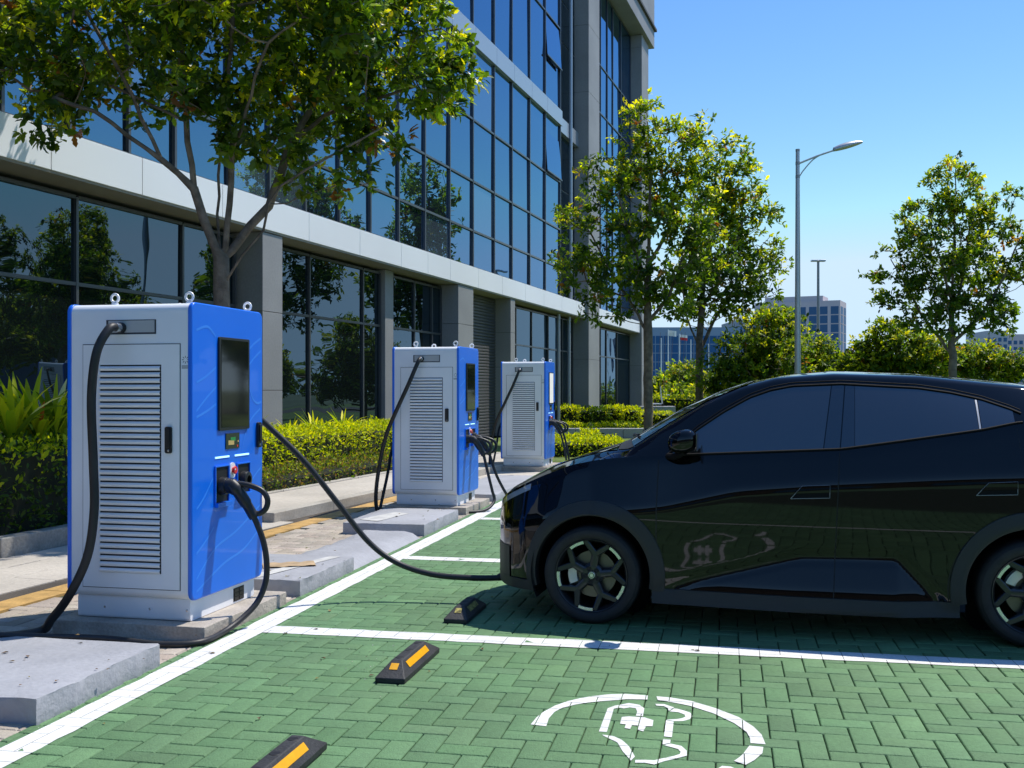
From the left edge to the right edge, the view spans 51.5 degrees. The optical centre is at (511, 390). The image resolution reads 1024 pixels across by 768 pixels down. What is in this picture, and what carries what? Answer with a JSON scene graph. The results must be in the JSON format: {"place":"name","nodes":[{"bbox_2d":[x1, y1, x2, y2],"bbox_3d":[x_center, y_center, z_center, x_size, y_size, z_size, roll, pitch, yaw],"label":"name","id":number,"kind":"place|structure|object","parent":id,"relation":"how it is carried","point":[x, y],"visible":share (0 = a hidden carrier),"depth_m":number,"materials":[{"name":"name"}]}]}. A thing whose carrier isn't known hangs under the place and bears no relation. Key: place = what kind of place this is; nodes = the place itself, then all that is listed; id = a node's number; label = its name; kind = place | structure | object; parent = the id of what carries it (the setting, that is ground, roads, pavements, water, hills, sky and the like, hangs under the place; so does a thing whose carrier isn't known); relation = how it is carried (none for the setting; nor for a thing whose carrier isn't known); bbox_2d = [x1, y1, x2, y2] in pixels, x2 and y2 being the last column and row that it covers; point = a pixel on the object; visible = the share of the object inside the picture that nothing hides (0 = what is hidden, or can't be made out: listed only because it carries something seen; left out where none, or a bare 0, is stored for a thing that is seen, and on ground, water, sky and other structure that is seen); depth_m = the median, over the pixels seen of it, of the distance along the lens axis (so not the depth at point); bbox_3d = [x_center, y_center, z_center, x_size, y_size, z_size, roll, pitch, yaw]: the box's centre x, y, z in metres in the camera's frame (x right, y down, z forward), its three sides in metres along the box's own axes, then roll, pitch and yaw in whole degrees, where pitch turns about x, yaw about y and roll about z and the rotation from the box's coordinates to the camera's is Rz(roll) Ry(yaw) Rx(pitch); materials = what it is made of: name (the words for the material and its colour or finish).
{"place":"outdoors","nodes":[
{"label":"outdoors","id":0,"kind":"place"},
{"bbox_2d":[0,521,292,594],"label":"sidewalk","id":1,"kind":"structure","parent":0,"point":[26,571],"depth_m":9.18,"materials":[{"name":"concrete"}]},
{"bbox_2d":[0,495,396,600],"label":"road strip","id":2,"kind":"object","parent":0,"point":[3,597],"depth_m":8.48,"materials":[{"name":"concrete"}]},
{"bbox_2d":[0,478,491,740],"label":"beige paving","id":3,"kind":"structure","parent":0,"point":[300,540],"depth_m":7.91,"materials":[{"name":"stone"}]},
{"bbox_2d":[0,636,159,725],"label":"kerb slab","id":4,"kind":"structure","parent":3,"relation":"on","point":[39,695],"depth_m":5.46,"materials":[{"name":"grey paint"}]},
{"bbox_2d":[52,590,285,640],"bbox_3d":[-2.284,1.521,7.239,1.072,0.118,1.208,0,0,13],"label":"concrete pad","id":5,"kind":"object","parent":3,"relation":"on","point":[212,623],"visible":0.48,"depth_m":6.72,"materials":[{"name":"concrete"}]},
{"bbox_2d":[67,291,261,620],"bbox_3d":[-2.308,0.416,7.167,0.935,2.088,1.057,0,0,13],"label":"charging cabinet","id":6,"kind":"object","parent":5,"relation":"on","point":[179,411],"visible":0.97,"depth_m":6.75,"materials":[{"name":"blue metal"}]},
{"bbox_2d":[12,323,118,632],"bbox_3d":[-3.118,0.564,6.594,1.311,1.979,0.220,0,0,-5],"label":"supply cable","id":7,"kind":"object","parent":6,"relation":"attached to","point":[71,591],"visible":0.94,"depth_m":6.57,"materials":[{"name":"black rubber"}]},
{"bbox_2d":[0,478,270,647],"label":"charging cable","id":8,"kind":"object","parent":6,"relation":"attached to","point":[234,488],"visible":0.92,"depth_m":6.92,"materials":[{"name":"black plastic"}]},
{"bbox_2d":[262,417,501,580],"bbox_3d":[-0.839,0.783,7.766,2.018,1.219,0.240,0,0,-3],"label":"charging cable","id":9,"kind":"object","parent":6,"relation":"attached to","point":[325,487],"visible":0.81,"depth_m":7.76,"materials":[{"name":"black rubber"}]},
{"bbox_2d":[0,496,396,613],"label":"yellow line","id":10,"kind":"object","parent":3,"relation":"on","point":[35,597],"visible":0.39,"depth_m":11.30,"materials":[{"name":"paint"}]},
{"bbox_2d":[254,554,353,596],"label":"kerb slab","id":11,"kind":"structure","parent":3,"relation":"on","point":[290,582],"depth_m":8.40,"materials":[{"name":"grey paint"}]},
{"bbox_2d":[262,561,315,568],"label":"paving","id":12,"kind":"structure","parent":11,"relation":"on","point":[288,564],"depth_m":8.64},
{"bbox_2d":[258,556,340,576],"bbox_3d":[-1.751,1.423,8.583,0.116,0.001,1.150,0,0,26],"label":"worn white streak","id":13,"kind":"object","parent":11,"relation":"on","point":[292,567],"visible":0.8,"depth_m":8.52,"materials":[{"name":"paint"}]},
{"bbox_2d":[295,530,418,569],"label":"slab","id":14,"kind":"structure","parent":3,"relation":"on","point":[359,549],"depth_m":10.26,"materials":[{"name":"grey paint"}]},
{"bbox_2d":[343,508,457,535],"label":"kerb slab","id":15,"kind":"structure","parent":3,"relation":"on","point":[419,522],"depth_m":11.64,"materials":[{"name":"grey paint"}]},
{"bbox_2d":[361,512,407,520],"bbox_3d":[-1.414,1.423,11.970,0.283,0.001,0.837,0,0,25],"label":"worn white streak","id":16,"kind":"object","parent":15,"relation":"on","point":[383,516],"visible":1,"depth_m":11.96,"materials":[{"name":"paint"}]},
{"bbox_2d":[263,457,553,522],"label":"kerb","id":17,"kind":"structure","parent":3,"relation":"on","point":[295,512],"depth_m":13.59,"materials":[{"name":"concrete"}]},
{"bbox_2d":[384,498,488,514],"bbox_3d":[-0.966,1.521,13.912,1.088,0.118,1.207,0,0,13],"label":"concrete pad","id":18,"kind":"object","parent":3,"relation":"on","point":[473,504],"visible":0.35,"depth_m":13.45,"materials":[{"name":"concrete"}]},
{"bbox_2d":[392,341,478,505],"bbox_3d":[-0.973,0.416,13.857,0.935,2.088,1.057,0,0,13],"label":"charging cabinet","id":19,"kind":"object","parent":18,"relation":"on","point":[434,449],"visible":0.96,"depth_m":13.43,"materials":[{"name":"white metal"}]},
{"bbox_2d":[379,446,391,508],"bbox_3d":[-1.568,1.021,13.789,0.100,1.065,0.519,0,0,25],"label":"side cable","id":20,"kind":"object","parent":19,"relation":"attached to","point":[385,481],"visible":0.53,"depth_m":13.70,"materials":[{"name":"black rubber"}]},
{"bbox_2d":[374,357,421,510],"bbox_3d":[-1.461,0.572,13.419,0.659,1.984,0.186,0,0,25],"label":"supply cable","id":21,"kind":"object","parent":19,"relation":"attached to","point":[403,395],"visible":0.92,"depth_m":13.43,"materials":[{"name":"black rubber"}]},
{"bbox_2d":[469,435,495,513],"bbox_3d":[-0.615,1.065,13.407,0.341,0.976,0.958,0,0,41],"label":"charging gun","id":22,"kind":"object","parent":19,"relation":"attached to","point":[474,440],"visible":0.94,"depth_m":13.65,"materials":[{"name":"black plastic"}]},
{"bbox_2d":[476,434,506,494],"bbox_3d":[-0.201,1.063,14.056,0.658,0.972,0.261,0,0,-32],"label":"charging gun","id":23,"kind":"object","parent":19,"relation":"attached to","point":[484,444],"visible":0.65,"depth_m":13.95,"materials":[{"name":"black plastic"}]},
{"bbox_2d":[475,475,533,501],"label":"kerb slab","id":24,"kind":"structure","parent":3,"relation":"on","point":[509,483],"depth_m":16.21,"materials":[{"name":"grey paint"}]},
{"bbox_2d":[262,453,503,521],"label":"raised path","id":25,"kind":"structure","parent":0,"point":[287,499],"depth_m":15.03,"materials":[{"name":"concrete"}]},
{"bbox_2d":[0,0,493,307],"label":"street tree","id":26,"kind":"object","parent":25,"relation":"on","point":[344,43],"visible":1,"depth_m":13.26,"materials":[{"name":"green plant"}]},
{"bbox_2d":[59,519,915,767],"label":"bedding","id":27,"kind":"object","parent":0,"point":[717,691],"depth_m":5.34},
{"bbox_2d":[0,498,1023,767],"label":"green paving","id":28,"kind":"structure","parent":0,"point":[472,704],"depth_m":5.44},
{"bbox_2d":[0,501,501,767],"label":"white border line","id":29,"kind":"object","parent":28,"relation":"on","point":[51,731],"visible":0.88,"depth_m":6.01,"materials":[{"name":"paint"}]},
{"bbox_2d":[251,735,326,767],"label":"wheel stop","id":30,"kind":"object","parent":28,"relation":"on","point":[296,751],"visible":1,"depth_m":4.33,"materials":[{"name":"rubber"}]},
{"bbox_2d":[375,641,438,683],"bbox_3d":[-0.577,1.502,5.946,0.165,0.097,0.700,0,0,11],"label":"wheel stop","id":31,"kind":"object","parent":28,"relation":"on","point":[408,663],"visible":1,"depth_m":5.77,"materials":[{"name":"rubber"}]},
{"bbox_2d":[404,556,499,561],"bbox_3d":[4.367,1.547,8.744,10.912,0.001,0.202,0,0,11],"label":"white bay line","id":32,"kind":"object","parent":28,"relation":"on","point":[454,559],"visible":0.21,"depth_m":9.76,"materials":[{"name":"paint"}]},
{"bbox_2d":[444,597,485,623],"bbox_3d":[-0.320,1.502,7.320,0.165,0.097,0.560,0,0,11],"label":"wheel stop","id":33,"kind":"object","parent":28,"relation":"on","point":[466,610],"visible":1,"depth_m":7.15,"materials":[{"name":"rubber"}]},
{"bbox_2d":[264,626,1023,668],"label":"white bay line","id":34,"kind":"object","parent":28,"relation":"on","point":[893,658],"visible":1,"depth_m":6.38,"materials":[{"name":"paint"}]},
{"bbox_2d":[531,694,764,767],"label":"charging symbol","id":35,"kind":"object","parent":28,"relation":"on","point":[751,752],"visible":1,"depth_m":4.97,"materials":[{"name":"white paint"}]},
{"bbox_2d":[500,371,1023,646],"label":"parked car","id":36,"kind":"object","parent":28,"relation":"on","point":[893,495],"visible":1,"depth_m":6.74,"materials":[{"name":"black paint"}]},
{"bbox_2d":[478,462,556,478],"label":"pavement","id":37,"kind":"structure","parent":0,"point":[512,473],"depth_m":19.83,"materials":[{"name":"concrete"}]},
{"bbox_2d":[22,415,391,473],"bbox_3d":[-3.962,1.043,18.612,1.426,1.102,12.537,0,0,18],"label":"hedge","id":38,"kind":"object","parent":37,"relation":"on","point":[307,440],"visible":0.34,"depth_m":19.18,"materials":[{"name":"green"}]},
{"bbox_2d":[262,446,391,491],"bbox_3d":[-2.989,1.283,17.780,1.358,0.524,11.405,0,0,18],"label":"hedge","id":39,"kind":"object","parent":37,"relation":"on","point":[343,466],"visible":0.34,"depth_m":16.92,"materials":[{"name":"green"}]},
{"bbox_2d":[502,463,557,471],"bbox_3d":[0.232,1.521,20.948,1.207,0.118,1.308,0,0,13],"label":"concrete pad","id":40,"kind":"object","parent":37,"relation":"on","point":[525,468],"visible":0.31,"depth_m":20.31,"materials":[{"name":"concrete"}]},
{"bbox_2d":[501,358,555,465],"bbox_3d":[0.335,0.416,20.837,0.935,2.088,1.057,0,0,13],"label":"charging cabinet","id":41,"kind":"object","parent":40,"relation":"on","point":[527,427],"visible":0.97,"depth_m":20.41,"materials":[{"name":"white metal"}]},
{"bbox_2d":[488,368,520,464],"bbox_3d":[-0.153,0.572,20.399,0.659,1.984,0.186,0,0,25],"label":"supply cable","id":42,"kind":"object","parent":41,"relation":"attached to","point":[504,403],"visible":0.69,"depth_m":20.32,"materials":[{"name":"black rubber"}]},
{"bbox_2d":[551,420,566,460],"bbox_3d":[0.897,1.064,20.686,0.354,0.973,0.156,0,0,-10],"label":"charging gun","id":43,"kind":"object","parent":41,"relation":"attached to","point":[555,425],"visible":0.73,"depth_m":20.64,"materials":[{"name":"black plastic"}]},
{"bbox_2d":[555,420,569,459],"bbox_3d":[0.963,1.064,20.980,0.354,0.973,0.156,0,0,-10],"label":"charging gun","id":44,"kind":"object","parent":41,"relation":"attached to","point":[560,426],"visible":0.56,"depth_m":20.93,"materials":[{"name":"black plastic"}]},
{"bbox_2d":[484,427,643,462],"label":"lawn","id":45,"kind":"structure","parent":0,"point":[558,459],"depth_m":28.06,"materials":[{"name":"green plant"}]},
{"bbox_2d":[0,0,656,449],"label":"office building","id":46,"kind":"structure","parent":45,"relation":"on","point":[452,238],"depth_m":26.92,"materials":[{"name":"glass"}]},
{"bbox_2d":[0,176,235,449],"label":"shop window","id":47,"kind":"structure","parent":46,"relation":"in","point":[59,250],"depth_m":16.32,"materials":[{"name":"grey"}]},
{"bbox_2d":[282,247,380,435],"bbox_3d":[-4.305,-0.750,24.396,0.150,4.555,5.855,0,0,18],"label":"shop window","id":48,"kind":"structure","parent":46,"relation":"in","point":[331,309],"depth_m":24.56,"materials":[{"name":"grey"}]},
{"bbox_2d":[393,275,441,346],"bbox_3d":[-2.691,-0.750,29.485,0.150,4.555,3.735,0,0,18],"label":"shop window","id":49,"kind":"structure","parent":46,"relation":"in","point":[417,306],"depth_m":29.50,"materials":[{"name":"grey"}]},
{"bbox_2d":[515,306,572,425],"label":"shop window","id":50,"kind":"structure","parent":46,"relation":"in","point":[535,332],"depth_m":41.92,"materials":[{"name":"blue"}]},
{"bbox_2d":[599,327,629,413],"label":"shop window","id":51,"kind":"structure","parent":46,"relation":"in","point":[614,347],"depth_m":54.50,"materials":[{"name":"blue"}]},
{"bbox_2d":[599,0,630,318],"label":"shop window","id":52,"kind":"structure","parent":46,"relation":"in","point":[614,38],"depth_m":53.75,"materials":[{"name":"glass"}]},
{"bbox_2d":[560,403,581,427],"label":"shrub","id":53,"kind":"object","parent":45,"relation":"on","point":[570,414],"visible":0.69,"depth_m":44.10,"materials":[{"name":"green plant"}]},
{"bbox_2d":[575,405,593,422],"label":"shrub","id":54,"kind":"object","parent":45,"relation":"on","point":[585,416],"visible":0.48,"depth_m":44.60,"materials":[{"name":"green plant"}]},
{"bbox_2d":[554,432,624,456],"bbox_3d":[1.706,1.284,25.254,2.006,0.676,1.980,0,0,0],"label":"hedge","id":55,"kind":"object","parent":45,"relation":"on","point":[580,446],"visible":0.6,"depth_m":24.60,"materials":[{"name":"green"}]},
{"bbox_2d":[575,427,603,441],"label":"shrub","id":56,"kind":"object","parent":45,"relation":"on","point":[594,431],"visible":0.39,"depth_m":25.92,"materials":[{"name":"green plant"}]},
{"bbox_2d":[555,428,643,437],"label":"wall","id":57,"kind":"structure","parent":45,"relation":"on","point":[625,432],"depth_m":34.00,"materials":[{"name":"grey paint"}]},
{"bbox_2d":[588,404,611,426],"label":"shrub","id":58,"kind":"object","parent":45,"relation":"on","point":[599,415],"visible":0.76,"depth_m":44.10,"materials":[{"name":"green plant"}]},
{"bbox_2d":[561,419,641,427],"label":"hedge","id":59,"kind":"object","parent":45,"relation":"on","point":[599,424],"visible":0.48,"depth_m":38.09,"materials":[{"name":"green"}]},
{"bbox_2d":[603,403,626,426],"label":"shrub","id":60,"kind":"object","parent":45,"relation":"on","point":[615,414],"visible":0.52,"depth_m":44.60,"materials":[{"name":"green plant"}]},
{"bbox_2d":[613,421,642,427],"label":"shrub","id":61,"kind":"object","parent":45,"relation":"on","point":[624,424],"visible":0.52,"depth_m":34.62,"materials":[{"name":"green plant"}]},
{"bbox_2d":[618,405,643,426],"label":"shrub","id":62,"kind":"object","parent":45,"relation":"on","point":[630,416],"visible":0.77,"depth_m":44.10,"materials":[{"name":"green plant"}]},
{"bbox_2d":[547,86,742,428],"bbox_3d":[3.716,-3.487,29.829,5.581,10.078,3.622,0,0,0],"label":"street tree","id":63,"kind":"object","parent":45,"relation":"on","point":[659,210],"visible":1,"depth_m":29.83,"materials":[{"name":"green plant"}]},
{"bbox_2d":[637,409,672,426],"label":"shrub","id":64,"kind":"object","parent":45,"relation":"on","point":[658,418],"visible":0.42,"depth_m":44.60,"materials":[{"name":"green plant"}]},
{"bbox_2d":[652,332,674,395],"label":"bushy tree","id":65,"kind":"object","parent":45,"relation":"on","point":[658,380],"visible":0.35,"depth_m":73.60,"materials":[{"name":"green plant"}]},
{"bbox_2d":[653,339,678,401],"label":"bushy tree","id":66,"kind":"object","parent":45,"relation":"on","point":[665,390],"visible":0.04,"depth_m":65.98,"materials":[{"name":"green plant"}]},
{"bbox_2d":[654,343,678,381],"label":"bushy tree","id":67,"kind":"object","parent":45,"relation":"on","point":[669,373],"visible":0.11,"depth_m":77.84,"materials":[{"name":"green plant"}]},
{"bbox_2d":[668,330,675,369],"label":"flagpole","id":68,"kind":"object","parent":45,"relation":"on","point":[671,333],"visible":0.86,"depth_m":94.96,"materials":[{"name":"white metal"}]},
{"bbox_2d":[661,333,694,393],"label":"bushy tree","id":69,"kind":"object","parent":45,"relation":"on","point":[681,388],"visible":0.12,"depth_m":67.52,"materials":[{"name":"green plant"}]},
{"bbox_2d":[653,393,706,411],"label":"hedge","id":70,"kind":"object","parent":45,"relation":"on","point":[681,401],"visible":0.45,"depth_m":58.10,"materials":[{"name":"green"}]},
{"bbox_2d":[664,338,706,393],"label":"bushy tree","id":71,"kind":"object","parent":45,"relation":"on","point":[677,376],"visible":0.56,"depth_m":71.37,"materials":[{"name":"green plant"}]},
{"bbox_2d":[676,382,709,398],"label":"bushy tree","id":72,"kind":"object","parent":45,"relation":"on","point":[687,391],"visible":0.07,"depth_m":63.57,"materials":[{"name":"green plant"}]},
{"bbox_2d":[692,336,715,392],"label":"bushy tree","id":73,"kind":"object","parent":45,"relation":"on","point":[707,374],"visible":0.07,"depth_m":76.12,"materials":[{"name":"green plant"}]},
{"bbox_2d":[662,131,793,401],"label":"street tree","id":74,"kind":"object","parent":45,"relation":"on","point":[730,217],"visible":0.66,"depth_m":41.59,"materials":[{"name":"green plant"}]},
{"bbox_2d":[688,300,831,399],"bbox_3d":[9.316,-0.929,39.845,5.181,4.964,4.430,0,0,0],"label":"bushy tree","id":75,"kind":"object","parent":45,"relation":"on","point":[766,349],"visible":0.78,"depth_m":39.26,"materials":[{"name":"green plant"}]},
{"bbox_2d":[801,328,850,372],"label":"bushy tree","id":76,"kind":"object","parent":45,"relation":"on","point":[828,352],"visible":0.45,"depth_m":45.24,"materials":[{"name":"green plant"}]},
{"bbox_2d":[795,141,862,373],"bbox_3d":[8.302,-2.514,27.969,1.843,8.128,0.321,0,0,2],"label":"street lamp","id":77,"kind":"object","parent":45,"relation":"on","point":[846,145],"visible":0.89,"depth_m":27.94,"materials":[{"name":"grey"}]},
{"bbox_2d":[824,315,968,376],"bbox_3d":[13.712,-0.594,38.115,5.508,4.300,3.599,0,0,0],"label":"bushy tree","id":78,"kind":"object","parent":45,"relation":"on","point":[922,352],"visible":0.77,"depth_m":37.70,"materials":[{"name":"green plant"}]},
{"bbox_2d":[858,150,1023,377],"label":"street tree","id":79,"kind":"object","parent":45,"relation":"on","point":[960,260],"visible":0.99,"depth_m":27.78,"materials":[{"name":"green plant"}]},
{"bbox_2d":[941,332,1023,383],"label":"bushy tree","id":80,"kind":"object","parent":45,"relation":"on","point":[1002,365],"visible":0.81,"depth_m":43.53,"materials":[{"name":"green plant"}]},
{"bbox_2d":[639,406,674,417],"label":"planter block","id":81,"kind":"structure","parent":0,"point":[664,408],"depth_m":55.50,"materials":[{"name":"grey paint"}]},
{"bbox_2d":[755,296,845,367],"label":"tower","id":82,"kind":"structure","parent":0,"point":[833,317],"depth_m":321.95,"materials":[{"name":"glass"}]},
{"bbox_2d":[820,306,827,314],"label":"window","id":83,"kind":"structure","parent":82,"relation":"in","point":[823,310],"depth_m":320.77,"materials":[{"name":"blue glass"}]},
{"bbox_2d":[820,315,827,323],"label":"window","id":84,"kind":"structure","parent":82,"relation":"in","point":[823,319],"depth_m":320.77,"materials":[{"name":"blue glass"}]},
{"bbox_2d":[831,306,838,314],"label":"window","id":85,"kind":"structure","parent":82,"relation":"in","point":[834,309],"depth_m":319.44,"materials":[{"name":"blue glass"}]},
{"bbox_2d":[831,315,838,323],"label":"window","id":86,"kind":"structure","parent":82,"relation":"in","point":[834,318],"depth_m":319.44,"materials":[{"name":"blue glass"}]},
{"bbox_2d":[831,324,838,332],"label":"window","id":87,"kind":"structure","parent":82,"relation":"in","point":[834,327],"depth_m":319.44,"materials":[{"name":"blue glass"}]},
{"bbox_2d":[648,0,1023,353],"label":"sky","id":88,"kind":"structure","parent":0,"point":[918,82],"materials":[{"name":"blue"}]},
{"bbox_2d":[966,331,1007,380],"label":"block","id":89,"kind":"structure","parent":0,"point":[1001,340],"depth_m":299.87,"materials":[{"name":"grey"}]},
{"bbox_2d":[1008,334,1023,384],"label":"block","id":90,"kind":"structure","parent":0,"point":[1016,342],"depth_m":329.69,"materials":[{"name":"grey glass"}]},
{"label":"soil","id":91,"kind":"structure","parent":0,"visible":0},
{"bbox_2d":[0,372,63,452],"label":"strap leaf plant","id":92,"kind":"object","parent":91,"relation":"on","point":[17,399],"visible":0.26,"depth_m":10.96,"materials":[{"name":"plant"}]},
{"bbox_2d":[0,367,65,439],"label":"strap leaf plant","id":93,"kind":"object","parent":91,"relation":"on","point":[36,389],"visible":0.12,"depth_m":11.66,"materials":[{"name":"plant"}]},
{"bbox_2d":[0,423,66,535],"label":"hedge","id":94,"kind":"object","parent":91,"relation":"on","point":[33,489],"visible":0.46,"depth_m":10.57,"materials":[{"name":"green"}]},
{"bbox_2d":[0,377,66,453],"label":"strap leaf plant","id":95,"kind":"object","parent":91,"relation":"on","point":[10,422],"visible":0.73,"depth_m":10.73,"materials":[{"name":"plant"}]},
{"bbox_2d":[2,375,66,448],"bbox_3d":[-4.925,0.771,11.534,1.052,2.010,0.886,0,0,40],"label":"strap leaf plant","id":96,"kind":"object","parent":91,"relation":"on","point":[56,413],"visible":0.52,"depth_m":11.41,"materials":[{"name":"plant"}]},
{"bbox_2d":[5,377,66,451],"bbox_3d":[-5.098,0.790,11.172,1.101,1.886,1.106,0,0,38],"label":"strap leaf plant","id":97,"kind":"object","parent":91,"relation":"on","point":[40,425],"visible":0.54,"depth_m":11.09,"materials":[{"name":"plant"}]},
{"bbox_2d":[26,386,66,448],"bbox_3d":[-4.901,0.800,11.708,1.155,1.970,1.150,0,0,11],"label":"strap leaf plant","id":98,"kind":"object","parent":91,"relation":"on","point":[64,426],"visible":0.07,"depth_m":11.71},
{"bbox_2d":[295,410,332,431],"bbox_3d":[-4.058,1.200,21.547,0.748,1.697,0.888,0,0,-34],"label":"strap leaf plant","id":99,"kind":"object","parent":91,"relation":"on","point":[312,419],"visible":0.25,"depth_m":21.41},
{"bbox_2d":[327,407,364,432],"bbox_3d":[-3.613,1.206,22.401,0.921,1.759,0.776,0,0,35],"label":"strap leaf plant","id":100,"kind":"object","parent":91,"relation":"on","point":[343,414],"visible":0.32,"depth_m":22.27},
{"label":"ground","id":101,"kind":"structure","parent":0,"visible":0},
{"bbox_2d":[0,524,66,557],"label":"kerb","id":102,"kind":"structure","parent":101,"relation":"on","point":[21,543],"depth_m":10.17,"materials":[{"name":"concrete"}]},
{"bbox_2d":[268,452,500,493],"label":"kerb","id":103,"kind":"structure","parent":101,"relation":"on","point":[316,484],"depth_m":16.39,"materials":[{"name":"concrete"}]},
{"bbox_2d":[652,327,739,383],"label":"glass office","id":104,"kind":"structure","parent":101,"relation":"on","point":[685,345],"depth_m":259.67,"materials":[{"name":"blue"}]},
{"bbox_2d":[722,320,755,352],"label":"glass office","id":105,"kind":"structure","parent":101,"relation":"on","point":[731,324],"depth_m":300.00,"materials":[{"name":"grey"}]},
{"label":"road","id":106,"kind":"structure","parent":0,"visible":0},
{"bbox_2d":[811,260,825,341],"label":"lamp post","id":107,"kind":"object","parent":106,"relation":"on","point":[818,297],"visible":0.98,"depth_m":59.94,"materials":[{"name":"grey"}]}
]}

